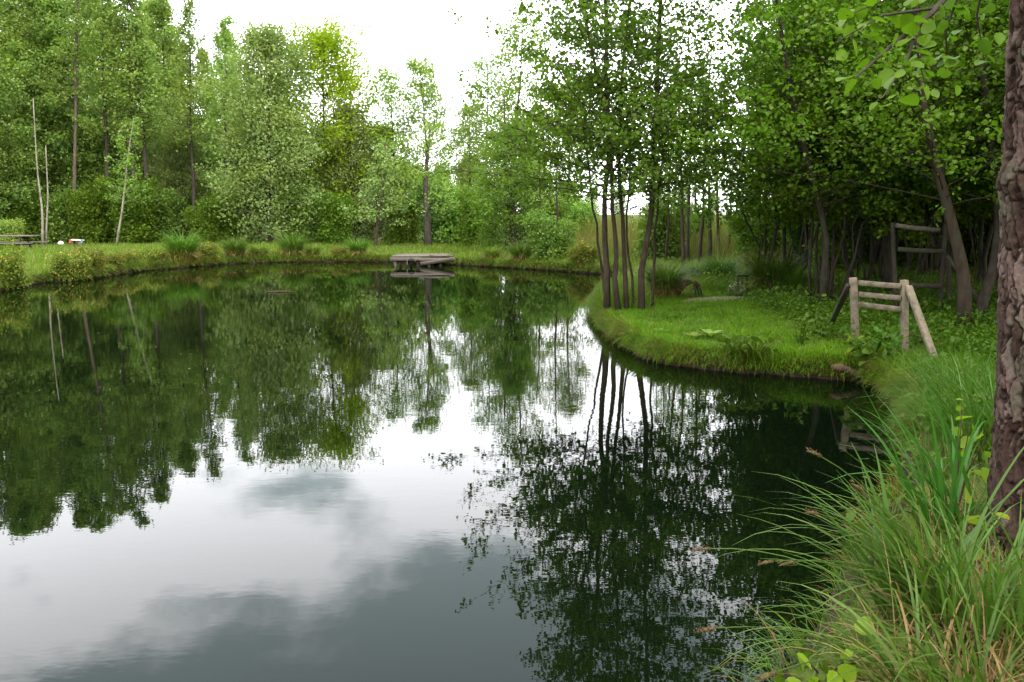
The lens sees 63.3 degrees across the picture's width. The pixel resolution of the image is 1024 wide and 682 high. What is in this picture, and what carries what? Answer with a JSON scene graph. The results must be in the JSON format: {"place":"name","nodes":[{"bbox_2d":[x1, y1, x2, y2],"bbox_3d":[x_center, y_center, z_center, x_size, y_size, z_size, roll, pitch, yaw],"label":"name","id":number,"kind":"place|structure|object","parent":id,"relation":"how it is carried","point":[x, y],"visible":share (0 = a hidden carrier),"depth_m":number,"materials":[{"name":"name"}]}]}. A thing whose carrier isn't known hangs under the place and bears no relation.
{"place":"outdoors","nodes":[
{"label":"outdoors","id":0,"kind":"place"},
{"bbox_2d":[0,0,881,214],"label":"sky","id":1,"kind":"structure","parent":0,"point":[399,28],"materials":[{"name":"white"}]},
{"bbox_2d":[0,262,907,681],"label":"pond water","id":2,"kind":"structure","parent":0,"point":[250,486],"depth_m":6.23,"materials":[{"name":"green liquid"}]},
{"bbox_2d":[390,253,454,265],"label":"jetty","id":3,"kind":"object","parent":2,"relation":"in","point":[407,258],"visible":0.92,"depth_m":31.88,"materials":[{"name":"grey wood"}]},
{"bbox_2d":[0,215,1023,681],"bbox_3d":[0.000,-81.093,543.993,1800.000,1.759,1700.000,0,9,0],"label":"ground","id":4,"kind":"structure","parent":0,"point":[806,375],"depth_m":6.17,"materials":[{"name":"green plant"}]},
{"bbox_2d":[0,215,27,248],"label":"reedy bush","id":5,"kind":"object","parent":4,"relation":"on","point":[8,227],"visible":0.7,"depth_m":39.48,"materials":[{"name":"green plant"}]},
{"bbox_2d":[0,239,34,289],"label":"bank bush","id":6,"kind":"object","parent":4,"relation":"on","point":[10,263],"visible":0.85,"depth_m":22.21,"materials":[{"name":"green plant"}]},
{"bbox_2d":[0,179,44,243],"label":"shrub","id":7,"kind":"object","parent":4,"relation":"on","point":[23,211],"visible":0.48,"depth_m":45.22,"materials":[{"name":"green plant"}]},
{"bbox_2d":[0,0,46,215],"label":"tall alder","id":8,"kind":"object","parent":4,"relation":"on","point":[9,62],"visible":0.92,"depth_m":43.83,"materials":[{"name":"green plant"}]},
{"bbox_2d":[0,0,64,216],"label":"tall alder","id":9,"kind":"object","parent":4,"relation":"on","point":[16,55],"visible":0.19,"depth_m":47.71,"materials":[{"name":"green plant"}]},
{"bbox_2d":[0,122,65,240],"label":"round tree","id":10,"kind":"object","parent":4,"relation":"on","point":[24,151],"visible":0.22,"depth_m":48.11,"materials":[{"name":"green plant"}]},
{"bbox_2d":[24,97,61,246],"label":"dead birch","id":11,"kind":"object","parent":4,"relation":"on","point":[42,214],"visible":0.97,"depth_m":42.40,"materials":[{"name":"white plant"}]},
{"bbox_2d":[0,0,90,209],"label":"tall alder","id":12,"kind":"object","parent":4,"relation":"on","point":[32,20],"visible":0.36,"depth_m":47.40,"materials":[{"name":"green plant"}]},
{"bbox_2d":[25,179,84,243],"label":"shrub","id":13,"kind":"object","parent":4,"relation":"on","point":[58,229],"visible":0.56,"depth_m":45.89,"materials":[{"name":"green plant"}]},
{"bbox_2d":[45,247,93,281],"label":"bank bush","id":14,"kind":"object","parent":4,"relation":"on","point":[62,262],"visible":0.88,"depth_m":24.78,"materials":[{"name":"green plant"}]},
{"bbox_2d":[28,0,114,228],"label":"tall alder","id":15,"kind":"object","parent":4,"relation":"on","point":[73,27],"visible":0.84,"depth_m":44.92,"materials":[{"name":"green plant"}]},
{"bbox_2d":[11,0,139,205],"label":"tall alder","id":16,"kind":"object","parent":4,"relation":"on","point":[49,33],"visible":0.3,"depth_m":47.23,"materials":[{"name":"green plant"}]},
{"bbox_2d":[58,175,116,244],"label":"shrub","id":17,"kind":"object","parent":4,"relation":"on","point":[94,221],"visible":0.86,"depth_m":45.10,"materials":[{"name":"green plant"}]},
{"bbox_2d":[50,112,137,239],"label":"round tree","id":18,"kind":"object","parent":4,"relation":"on","point":[87,147],"visible":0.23,"depth_m":48.02,"materials":[{"name":"green plant"}]},
{"bbox_2d":[65,0,144,242],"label":"tall alder","id":19,"kind":"object","parent":4,"relation":"on","point":[101,14],"visible":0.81,"depth_m":44.77,"materials":[{"name":"green plant"}]},
{"bbox_2d":[81,0,161,215],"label":"tall alder","id":20,"kind":"object","parent":4,"relation":"on","point":[116,29],"visible":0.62,"depth_m":44.97,"materials":[{"name":"green plant"}]},
{"bbox_2d":[84,125,160,241],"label":"round tree","id":21,"kind":"object","parent":4,"relation":"on","point":[137,151],"visible":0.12,"depth_m":49.30,"materials":[{"name":"green plant"}]},
{"bbox_2d":[87,170,163,243],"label":"shrub","id":22,"kind":"object","parent":4,"relation":"on","point":[136,227],"visible":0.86,"depth_m":44.89,"materials":[{"name":"green plant"}]},
{"bbox_2d":[101,116,151,243],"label":"leaning sapling","id":23,"kind":"object","parent":4,"relation":"on","point":[128,157],"visible":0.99,"depth_m":41.42,"materials":[{"name":"green plant"}]},
{"bbox_2d":[101,0,179,243],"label":"tall alder","id":24,"kind":"object","parent":4,"relation":"on","point":[133,23],"visible":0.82,"depth_m":44.64,"materials":[{"name":"green plant"}]},
{"bbox_2d":[117,109,198,203],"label":"round tree","id":25,"kind":"object","parent":4,"relation":"on","point":[153,138],"visible":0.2,"depth_m":50.29,"materials":[{"name":"green plant"}]},
{"bbox_2d":[143,183,190,242],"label":"shrub","id":26,"kind":"object","parent":4,"relation":"on","point":[168,211],"visible":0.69,"depth_m":46.92,"materials":[{"name":"green plant"}]},
{"bbox_2d":[128,0,211,215],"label":"tall alder","id":27,"kind":"object","parent":4,"relation":"on","point":[159,11],"visible":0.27,"depth_m":55.44,"materials":[{"name":"green plant"}]},
{"bbox_2d":[147,227,206,261],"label":"sedge tussock","id":28,"kind":"object","parent":4,"relation":"on","point":[182,248],"visible":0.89,"depth_m":31.33,"materials":[{"name":"plant"}]},
{"bbox_2d":[141,122,214,240],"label":"round tree","id":29,"kind":"object","parent":4,"relation":"on","point":[173,155],"visible":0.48,"depth_m":48.65,"materials":[{"name":"green plant"}]},
{"bbox_2d":[153,0,222,236],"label":"tall alder","id":30,"kind":"object","parent":4,"relation":"on","point":[191,41],"visible":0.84,"depth_m":46.00,"materials":[{"name":"green plant"}]},
{"bbox_2d":[179,193,223,244],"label":"shrub","id":31,"kind":"object","parent":4,"relation":"on","point":[205,230],"visible":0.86,"depth_m":42.25,"materials":[{"name":"green plant"}]},
{"bbox_2d":[172,127,235,233],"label":"round tree","id":32,"kind":"object","parent":4,"relation":"on","point":[207,150],"visible":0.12,"depth_m":50.23,"materials":[{"name":"green plant"}]},
{"bbox_2d":[197,12,243,195],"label":"tall alder","id":33,"kind":"object","parent":4,"relation":"on","point":[224,23],"visible":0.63,"depth_m":46.26,"materials":[{"name":"green plant"}]},
{"bbox_2d":[209,187,256,242],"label":"shrub","id":34,"kind":"object","parent":4,"relation":"on","point":[227,229],"visible":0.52,"depth_m":43.03,"materials":[{"name":"green plant"}]},
{"bbox_2d":[193,25,272,206],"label":"tall alder","id":35,"kind":"object","parent":4,"relation":"on","point":[214,56],"visible":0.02,"depth_m":54.35,"materials":[{"name":"green plant"}]},
{"bbox_2d":[195,117,275,241],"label":"round tree","id":36,"kind":"object","parent":4,"relation":"on","point":[218,165],"visible":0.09,"depth_m":47.72,"materials":[{"name":"green plant"}]},
{"bbox_2d":[217,234,254,257],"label":"sedge tussock","id":37,"kind":"object","parent":4,"relation":"on","point":[238,247],"visible":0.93,"depth_m":33.90,"materials":[{"name":"plant"}]},
{"bbox_2d":[188,15,347,243],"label":"round tree","id":38,"kind":"object","parent":4,"relation":"on","point":[266,44],"visible":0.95,"depth_m":41.59,"materials":[{"name":"green plant"}]},
{"bbox_2d":[270,225,314,254],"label":"sedge tussock","id":39,"kind":"object","parent":4,"relation":"on","point":[290,245],"visible":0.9,"depth_m":34.80,"materials":[{"name":"plant"}]},
{"bbox_2d":[263,181,337,243],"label":"shrub","id":40,"kind":"object","parent":4,"relation":"on","point":[313,231],"visible":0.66,"depth_m":42.71,"materials":[{"name":"green plant"}]},
{"bbox_2d":[235,5,418,231],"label":"maple tree","id":41,"kind":"object","parent":4,"relation":"on","point":[326,42],"visible":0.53,"depth_m":44.33,"materials":[{"name":"green plant"}]},
{"bbox_2d":[314,188,358,244],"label":"shrub","id":42,"kind":"object","parent":4,"relation":"on","point":[334,230],"visible":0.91,"depth_m":42.15,"materials":[{"name":"green plant"}]},
{"bbox_2d":[0,238,686,283],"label":"meadow grass","id":43,"kind":"structure","parent":4,"relation":"on","point":[38,254],"depth_m":35.35,"materials":[{"name":"green plant"}]},
{"bbox_2d":[308,98,399,241],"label":"round tree","id":44,"kind":"object","parent":4,"relation":"on","point":[343,176],"visible":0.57,"depth_m":44.42,"materials":[{"name":"green plant"}]},
{"bbox_2d":[337,138,409,246],"bbox_3d":[-6.593,-6.996,39.616,3.513,5.421,3.612,6,10,32],"label":"leaning sapling","id":45,"kind":"object","parent":4,"relation":"on","point":[385,154],"visible":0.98,"depth_m":39.26,"materials":[{"name":"green plant"}]},
{"bbox_2d":[346,123,424,242],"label":"round tree","id":46,"kind":"object","parent":4,"relation":"on","point":[384,128],"visible":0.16,"depth_m":45.42,"materials":[{"name":"green plant"}]},
{"bbox_2d":[354,62,432,214],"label":"birch tree","id":47,"kind":"object","parent":4,"relation":"on","point":[390,87],"visible":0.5,"depth_m":44.40,"materials":[{"name":"green plant"}]},
{"bbox_2d":[382,191,420,245],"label":"shrub","id":48,"kind":"object","parent":4,"relation":"on","point":[400,234],"visible":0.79,"depth_m":41.30,"materials":[{"name":"green plant"}]},
{"bbox_2d":[384,120,459,245],"bbox_3d":[-4.230,-7.468,39.815,4.073,6.292,3.580,5,10,29],"label":"birch tree","id":49,"kind":"object","parent":4,"relation":"on","point":[426,212],"visible":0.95,"depth_m":39.59,"materials":[{"name":"green plant"}]},
{"bbox_2d":[384,48,477,216],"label":"birch tree","id":50,"kind":"object","parent":4,"relation":"on","point":[418,68],"visible":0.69,"depth_m":43.39,"materials":[{"name":"green plant"}]},
{"bbox_2d":[407,170,483,245],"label":"shrub","id":51,"kind":"object","parent":4,"relation":"on","point":[443,232],"visible":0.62,"depth_m":41.76,"materials":[{"name":"green plant"}]},
{"bbox_2d":[433,98,495,197],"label":"birch tree","id":52,"kind":"object","parent":4,"relation":"on","point":[471,145],"visible":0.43,"depth_m":44.51,"materials":[{"name":"green plant"}]},
{"bbox_2d":[451,184,501,247],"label":"shrub","id":53,"kind":"object","parent":4,"relation":"on","point":[468,234],"visible":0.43,"depth_m":38.14,"materials":[{"name":"green plant"}]},
{"bbox_2d":[451,50,517,204],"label":"birch tree","id":54,"kind":"object","parent":4,"relation":"on","point":[479,67],"visible":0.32,"depth_m":46.49,"materials":[{"name":"green plant"}]},
{"bbox_2d":[462,117,547,252],"bbox_3d":[-0.116,-6.462,34.784,3.732,5.911,4.020,1,9,9],"label":"round tree","id":55,"kind":"object","parent":4,"relation":"on","point":[492,238],"visible":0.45,"depth_m":34.36,"materials":[{"name":"green plant"}]},
{"bbox_2d":[470,8,556,242],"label":"birch tree","id":56,"kind":"object","parent":4,"relation":"on","point":[512,50],"visible":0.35,"depth_m":45.33,"materials":[{"name":"green plant"}]},
{"bbox_2d":[464,82,566,251],"bbox_3d":[0.178,-7.074,34.224,4.361,7.266,4.755,0,9,0],"label":"bank alder","id":57,"kind":"object","parent":4,"relation":"on","point":[486,203],"visible":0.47,"depth_m":34.10,"materials":[{"name":"green plant"}]},
{"bbox_2d":[520,204,579,261],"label":"shrub","id":58,"kind":"object","parent":4,"relation":"on","point":[547,242],"visible":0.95,"depth_m":30.43,"materials":[{"name":"green plant"}]},
{"bbox_2d":[522,189,579,249],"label":"shrub","id":59,"kind":"object","parent":4,"relation":"on","point":[561,211],"visible":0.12,"depth_m":36.34,"materials":[{"name":"green plant"}]},
{"bbox_2d":[558,188,599,237],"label":"shrub","id":60,"kind":"object","parent":4,"relation":"on","point":[581,206],"visible":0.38,"depth_m":38.85,"materials":[{"name":"green plant"}]},
{"bbox_2d":[563,237,601,272],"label":"bank bush","id":61,"kind":"object","parent":4,"relation":"on","point":[582,252],"visible":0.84,"depth_m":28.54,"materials":[{"name":"green plant"}]},
{"bbox_2d":[417,0,820,310],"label":"multi stem alder","id":62,"kind":"object","parent":4,"relation":"on","point":[617,144],"visible":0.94,"depth_m":14.51,"materials":[{"name":"green plant"}]},
{"bbox_2d":[630,191,697,263],"bbox_3d":[5.247,-3.778,28.673,2.533,3.065,2.850,-1,9,-7],"label":"shrub","id":63,"kind":"object","parent":4,"relation":"on","point":[674,241],"visible":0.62,"depth_m":28.23,"materials":[{"name":"green plant"}]},
{"bbox_2d":[628,253,704,297],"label":"sedge tussock","id":64,"kind":"object","parent":4,"relation":"on","point":[666,283],"visible":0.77,"depth_m":17.09,"materials":[{"name":"plant"}]},
{"bbox_2d":[532,201,803,270],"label":"reeds","id":65,"kind":"object","parent":4,"relation":"on","point":[590,235],"visible":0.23,"depth_m":31.84,"materials":[{"name":"green plant"}]},
{"bbox_2d":[688,250,748,278],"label":"sedge tussock","id":66,"kind":"object","parent":4,"relation":"on","point":[729,264],"visible":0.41,"depth_m":19.73,"materials":[{"name":"plant"}]},
{"bbox_2d":[717,334,781,363],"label":"butterbur plant","id":67,"kind":"object","parent":4,"relation":"on","point":[735,343],"visible":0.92,"depth_m":10.48,"materials":[{"name":"green plant"}]},
{"bbox_2d":[725,196,789,262],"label":"shrub","id":68,"kind":"object","parent":4,"relation":"on","point":[744,238],"visible":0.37,"depth_m":23.61,"materials":[{"name":"green plant"}]},
{"bbox_2d":[721,241,821,294],"bbox_3d":[5.403,-1.491,17.203,2.286,1.236,2.356,7,11,40],"label":"sedge tussock","id":69,"kind":"object","parent":4,"relation":"on","point":[761,269],"visible":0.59,"depth_m":16.93,"materials":[{"name":"plant"}]},
{"bbox_2d":[764,262,819,294],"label":"sedge tussock","id":70,"kind":"object","parent":4,"relation":"on","point":[791,279],"visible":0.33,"depth_m":16.43,"materials":[{"name":"plant"}]},
{"bbox_2d":[588,256,997,308],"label":"rough grass","id":71,"kind":"structure","parent":4,"relation":"on","point":[620,284],"depth_m":18.65,"materials":[{"name":"green plant"}]},
{"bbox_2d":[663,0,927,276],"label":"hazel bush","id":72,"kind":"object","parent":4,"relation":"on","point":[749,203],"visible":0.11,"depth_m":16.67,"materials":[{"name":"green plant"}]},
{"bbox_2d":[597,288,997,383],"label":"lawn grass","id":73,"kind":"structure","parent":4,"relation":"on","point":[676,305],"depth_m":12.76,"materials":[{"name":"green plant"}]},
{"bbox_2d":[626,0,1003,310],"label":"tree","id":74,"kind":"object","parent":4,"relation":"on","point":[762,127],"visible":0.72,"depth_m":13.05,"materials":[{"name":"green plant"}]},
{"bbox_2d":[786,616,874,681],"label":"alder seedling","id":75,"kind":"object","parent":4,"relation":"on","point":[847,677],"visible":0.69,"depth_m":2.97,"materials":[{"name":"green plant"}]},
{"bbox_2d":[802,215,871,275],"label":"shrub","id":76,"kind":"object","parent":4,"relation":"on","point":[840,263],"visible":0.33,"depth_m":20.55,"materials":[{"name":"green plant"}]},
{"bbox_2d":[693,265,998,513],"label":"undergrowth","id":77,"kind":"object","parent":4,"relation":"on","point":[926,298],"visible":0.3,"depth_m":12.23,"materials":[{"name":"green plant"}]},
{"bbox_2d":[728,0,972,304],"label":"hazel bush","id":78,"kind":"object","parent":4,"relation":"on","point":[844,205],"visible":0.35,"depth_m":14.21,"materials":[{"name":"green plant"}]},
{"bbox_2d":[692,429,1023,681],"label":"sedge tussock","id":79,"kind":"object","parent":4,"relation":"on","point":[921,576],"visible":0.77,"depth_m":3.42,"materials":[{"name":"plant"}]},
{"bbox_2d":[709,0,1008,327],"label":"tree","id":80,"kind":"object","parent":4,"relation":"on","point":[964,294],"visible":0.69,"depth_m":11.54,"materials":[{"name":"green plant"}]},
{"bbox_2d":[695,521,1023,681],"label":"sedge tussock","id":81,"kind":"object","parent":4,"relation":"on","point":[929,667],"visible":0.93,"depth_m":2.94,"materials":[{"name":"plant"}]},
{"bbox_2d":[713,0,1005,293],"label":"tree","id":82,"kind":"object","parent":4,"relation":"on","point":[887,259],"visible":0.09,"depth_m":15.28,"materials":[{"name":"green plant"}]},
{"bbox_2d":[726,0,1007,286],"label":"hazel bush","id":83,"kind":"object","parent":4,"relation":"on","point":[873,254],"visible":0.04,"depth_m":16.72,"materials":[{"name":"green plant"}]},
{"bbox_2d":[845,335,902,368],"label":"tall herb","id":84,"kind":"object","parent":4,"relation":"on","point":[860,353],"visible":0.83,"depth_m":9.74,"materials":[{"name":"green plant"}]},
{"bbox_2d":[826,277,938,357],"bbox_3d":[4.713,-0.310,11.029,0.575,1.072,2.369,-2,9,-16],"label":"timber railing","id":85,"kind":"object","parent":4,"relation":"on","point":[906,296],"visible":0.81,"depth_m":10.66,"materials":[{"name":"grey wood"}]},
{"bbox_2d":[759,442,1008,632],"bbox_3d":[1.593,0.882,3.510,0.762,0.819,1.002,7,11,40],"label":"iris clump","id":86,"kind":"object","parent":4,"relation":"on","point":[886,505],"visible":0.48,"depth_m":3.56,"materials":[{"name":"green plant"}]},
{"bbox_2d":[868,324,907,355],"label":"tall herb","id":87,"kind":"object","parent":4,"relation":"on","point":[897,340],"visible":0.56,"depth_m":9.97,"materials":[{"name":"green plant"}]},
{"bbox_2d":[861,208,916,266],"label":"shrub","id":88,"kind":"object","parent":4,"relation":"on","point":[899,255],"visible":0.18,"depth_m":23.55,"materials":[{"name":"green plant"}]},
{"bbox_2d":[774,394,1015,681],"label":"bank weeds","id":89,"kind":"object","parent":4,"relation":"on","point":[799,671],"visible":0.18,"depth_m":3.28,"materials":[{"name":"green plant"}]},
{"bbox_2d":[783,344,1023,681],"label":"bank grass","id":90,"kind":"structure","parent":4,"relation":"on","point":[903,518],"depth_m":4.27,"materials":[{"name":"green plant"}]},
{"bbox_2d":[800,0,1009,320],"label":"tree","id":91,"kind":"object","parent":4,"relation":"on","point":[986,289],"visible":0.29,"depth_m":12.78,"materials":[{"name":"green plant"}]},
{"bbox_2d":[806,0,1007,292],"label":"hazel bush","id":92,"kind":"object","parent":4,"relation":"on","point":[982,262],"visible":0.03,"depth_m":16.35,"materials":[{"name":"green plant"}]},
{"bbox_2d":[826,359,989,552],"bbox_3d":[2.092,0.594,4.266,1.309,1.000,1.264,0,9,0],"label":"iris clump","id":93,"kind":"object","parent":4,"relation":"on","point":[955,490],"visible":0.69,"depth_m":4.13,"materials":[{"name":"green plant"}]},
{"bbox_2d":[838,3,989,279],"bbox_3d":[9.372,-5.332,18.332,4.758,8.612,6.916,0,9,-2],"label":"hazel bush","id":94,"kind":"object","parent":4,"relation":"on","point":[923,262],"visible":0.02,"depth_m":18.75,"materials":[{"name":"green plant"}]},
{"bbox_2d":[824,0,1023,576],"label":"furrowed tree","id":95,"kind":"object","parent":4,"relation":"on","point":[1007,428],"visible":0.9,"depth_m":3.78,"materials":[{"name":"brown plant"}]},
{"bbox_2d":[858,343,995,462],"bbox_3d":[3.405,0.438,5.786,1.690,0.916,1.613,-4,9,-23],"label":"sedge tussock","id":96,"kind":"object","parent":4,"relation":"on","point":[974,417],"visible":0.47,"depth_m":5.87,"materials":[{"name":"plant"}]},
{"bbox_2d":[845,483,1023,681],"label":"sedge tussock","id":97,"kind":"object","parent":4,"relation":"on","point":[1010,581],"visible":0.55,"depth_m":3.21,"materials":[{"name":"plant"}]},
{"bbox_2d":[890,222,978,310],"bbox_3d":[6.633,-1.155,13.173,1.339,1.441,1.066,0,9,0],"label":"old frame","id":98,"kind":"object","parent":4,"relation":"on","point":[942,251],"visible":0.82,"depth_m":13.11,"materials":[{"name":"brown wood"}]},
{"bbox_2d":[900,205,978,270],"bbox_3d":[11.252,-2.862,21.872,1.915,2.803,2.112,-2,9,-16],"label":"shrub","id":99,"kind":"object","parent":4,"relation":"on","point":[964,237],"visible":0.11,"depth_m":21.59,"materials":[{"name":"green plant"}]},
{"bbox_2d":[890,83,991,272],"bbox_3d":[10.843,-7.959,20.085,4.297,13.249,4.433,4,10,27],"label":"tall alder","id":100,"kind":"object","parent":4,"relation":"on","point":[986,220],"visible":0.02,"depth_m":20.77,"materials":[{"name":"green plant"}]},
{"bbox_2d":[886,333,996,410],"bbox_3d":[4.100,0.313,7.512,1.442,0.764,1.425,6,11,35],"label":"sedge tussock","id":101,"kind":"object","parent":4,"relation":"on","point":[984,378],"visible":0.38,"depth_m":7.47,"materials":[{"name":"plant"}]},
{"bbox_2d":[911,0,1008,188],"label":"hazel bush","id":102,"kind":"object","parent":4,"relation":"on","point":[988,174],"visible":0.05,"depth_m":13.24,"materials":[{"name":"green plant"}]},
{"bbox_2d":[922,0,1009,226],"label":"hazel bush","id":103,"kind":"object","parent":4,"relation":"on","point":[981,186],"visible":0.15,"depth_m":13.91,"materials":[{"name":"green plant"}]},
{"bbox_2d":[950,398,990,506],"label":"alder seedling","id":104,"kind":"object","parent":4,"relation":"on","point":[984,471],"visible":0.6,"depth_m":4.59,"materials":[{"name":"green plant"}]},
{"bbox_2d":[775,463,1023,681],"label":"dry grass","id":105,"kind":"structure","parent":0,"point":[994,669],"depth_m":3.39,"materials":[{"name":"plant"}]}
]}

